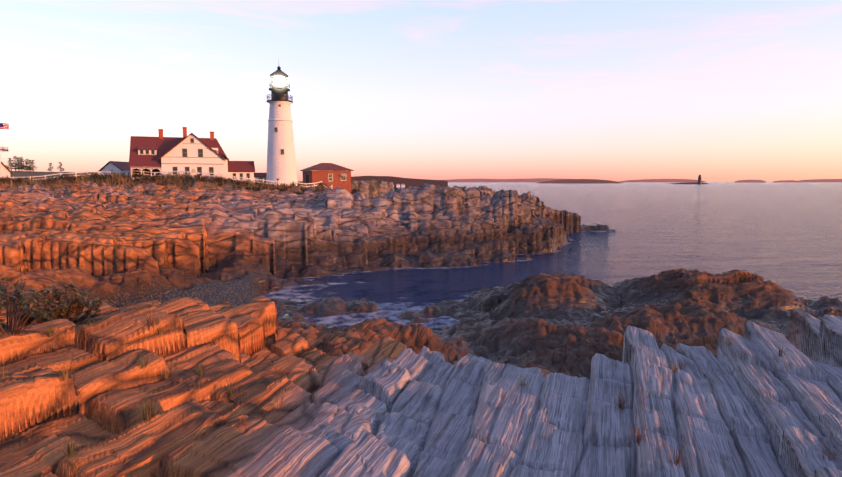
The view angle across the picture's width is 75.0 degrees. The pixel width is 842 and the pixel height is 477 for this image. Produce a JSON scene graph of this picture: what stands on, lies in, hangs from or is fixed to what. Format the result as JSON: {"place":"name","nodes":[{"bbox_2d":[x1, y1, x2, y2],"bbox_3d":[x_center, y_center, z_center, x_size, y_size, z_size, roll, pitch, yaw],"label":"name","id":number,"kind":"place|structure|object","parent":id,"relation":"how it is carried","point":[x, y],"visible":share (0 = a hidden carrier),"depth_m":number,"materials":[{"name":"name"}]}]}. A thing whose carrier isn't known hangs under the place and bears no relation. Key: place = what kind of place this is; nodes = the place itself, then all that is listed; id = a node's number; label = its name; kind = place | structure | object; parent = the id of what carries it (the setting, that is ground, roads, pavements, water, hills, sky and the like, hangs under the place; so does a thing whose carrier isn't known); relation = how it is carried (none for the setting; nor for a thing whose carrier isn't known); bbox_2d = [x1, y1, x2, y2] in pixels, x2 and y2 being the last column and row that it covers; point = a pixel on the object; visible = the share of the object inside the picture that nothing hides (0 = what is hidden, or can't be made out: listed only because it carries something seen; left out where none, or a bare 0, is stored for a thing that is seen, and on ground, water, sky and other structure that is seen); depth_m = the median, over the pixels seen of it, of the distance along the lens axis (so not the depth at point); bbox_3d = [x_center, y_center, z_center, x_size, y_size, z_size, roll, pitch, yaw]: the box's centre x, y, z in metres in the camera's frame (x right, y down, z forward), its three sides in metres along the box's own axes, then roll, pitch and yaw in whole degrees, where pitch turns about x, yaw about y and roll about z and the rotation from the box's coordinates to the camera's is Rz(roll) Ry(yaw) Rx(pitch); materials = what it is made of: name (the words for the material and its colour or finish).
{"place":"outdoors","nodes":[
{"label":"outdoors","id":0,"kind":"place"},
{"bbox_2d":[0,170,359,195],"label":"headland grass","id":1,"kind":"structure","parent":0,"point":[115,175],"depth_m":99.18,"materials":[{"name":"plant"}]},
{"bbox_2d":[99,161,130,175],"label":"outbuilding","id":2,"kind":"structure","parent":1,"relation":"on","point":[115,166],"depth_m":109.87,"materials":[{"name":"white paint"}]},
{"bbox_2d":[8,170,332,189],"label":"fence","id":3,"kind":"object","parent":1,"relation":"on","point":[188,172],"visible":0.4,"depth_m":101.04,"materials":[{"name":"paint"}]},
{"bbox_2d":[300,163,353,191],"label":"brick building","id":4,"kind":"structure","parent":1,"relation":"on","point":[334,175],"depth_m":118.27,"materials":[{"name":"red brick"}]},
{"bbox_2d":[351,176,447,186],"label":"distant headland","id":5,"kind":"structure","parent":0,"point":[408,182],"depth_m":894.67,"materials":[{"name":"brown"}]},
{"bbox_2d":[0,171,841,476],"bbox_3d":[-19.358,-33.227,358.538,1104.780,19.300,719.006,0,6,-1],"label":"rocky shore","id":6,"kind":"structure","parent":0,"point":[198,269],"depth_m":9.58,"materials":[{"name":"brown stone"}]},
{"bbox_2d":[0,123,8,176],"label":"flagpole","id":7,"kind":"object","parent":6,"relation":"on","point":[4,126],"visible":0.96,"depth_m":100.99,"materials":[{"name":"multicoloured paint"}]},
{"bbox_2d":[0,162,12,177],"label":"building","id":8,"kind":"structure","parent":6,"relation":"on","point":[6,171],"depth_m":105.91,"materials":[{"name":"white paint"}]},
{"bbox_2d":[1,156,64,171],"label":"hill trees","id":9,"kind":"object","parent":6,"relation":"on","point":[23,166],"visible":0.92,"depth_m":234.17,"materials":[{"name":"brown plant"}]},
{"bbox_2d":[0,272,104,334],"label":"shrub","id":10,"kind":"object","parent":6,"relation":"on","point":[54,306],"visible":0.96,"depth_m":8.84,"materials":[{"name":"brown plant"}]},
{"bbox_2d":[0,173,326,194],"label":"headland shrubs","id":11,"kind":"object","parent":6,"relation":"on","point":[97,176],"visible":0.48,"depth_m":98.47,"materials":[{"name":"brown plant"}]},
{"bbox_2d":[128,127,265,182],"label":"keepers house","id":12,"kind":"structure","parent":6,"relation":"on","point":[191,152],"depth_m":104.34,"materials":[{"name":"white paint"}]},
{"bbox_2d":[266,66,297,185],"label":"lighthouse tower","id":13,"kind":"structure","parent":6,"relation":"on","point":[281,163],"depth_m":107.72,"materials":[{"name":"white paint"}]},
{"bbox_2d":[0,308,839,476],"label":"grass tufts","id":14,"kind":"object","parent":6,"relation":"on","point":[70,450],"visible":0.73,"depth_m":6.64,"materials":[{"name":"brown plant"}]},
{"bbox_2d":[0,0,841,181],"label":"sky","id":15,"kind":"structure","parent":0,"point":[612,90],"materials":[{"name":"white"}]},
{"bbox_2d":[263,228,646,331],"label":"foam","id":16,"kind":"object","parent":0,"point":[391,306],"depth_m":49.41,"materials":[{"name":"blue liquid"}]},
{"bbox_2d":[444,178,564,181],"bbox_3d":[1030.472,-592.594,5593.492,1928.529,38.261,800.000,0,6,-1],"label":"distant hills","id":17,"kind":"structure","parent":0,"point":[504,180],"depth_m":5190.13,"materials":[{"name":"pink"}]},
{"bbox_2d":[539,179,620,182],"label":"distant island","id":18,"kind":"structure","parent":0,"point":[581,181],"depth_m":2603.55,"materials":[{"name":"brown"}]},
{"bbox_2d":[347,182,841,300],"bbox_3d":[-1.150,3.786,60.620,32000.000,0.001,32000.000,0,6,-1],"label":"sea water","id":19,"kind":"structure","parent":0,"point":[787,235],"depth_m":100.35,"materials":[{"name":"blue liquid"}]},
{"bbox_2d":[619,179,705,181],"bbox_3d":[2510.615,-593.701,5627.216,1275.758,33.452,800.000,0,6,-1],"label":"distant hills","id":20,"kind":"structure","parent":0,"point":[666,180],"depth_m":5224.65,"materials":[{"name":"pink"}]},
{"bbox_2d":[672,182,707,183],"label":"ledge rock","id":21,"kind":"object","parent":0,"point":[689,183],"visible":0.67,"depth_m":1861.65,"materials":[{"name":"grey stone"}]},
{"bbox_2d":[735,180,765,181],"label":"distant island","id":22,"kind":"structure","parent":0,"point":[750,181],"depth_m":4235.64,"materials":[{"name":"pink"}]},
{"bbox_2d":[773,180,802,181],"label":"distant island","id":23,"kind":"structure","parent":0,"point":[787,181],"depth_m":4444.27,"materials":[{"name":"pink"}]},
{"bbox_2d":[800,179,841,181],"bbox_3d":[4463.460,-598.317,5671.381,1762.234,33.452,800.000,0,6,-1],"label":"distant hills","id":24,"kind":"structure","parent":0,"point":[826,180],"depth_m":5259.69,"materials":[{"name":"pink"}]}
]}

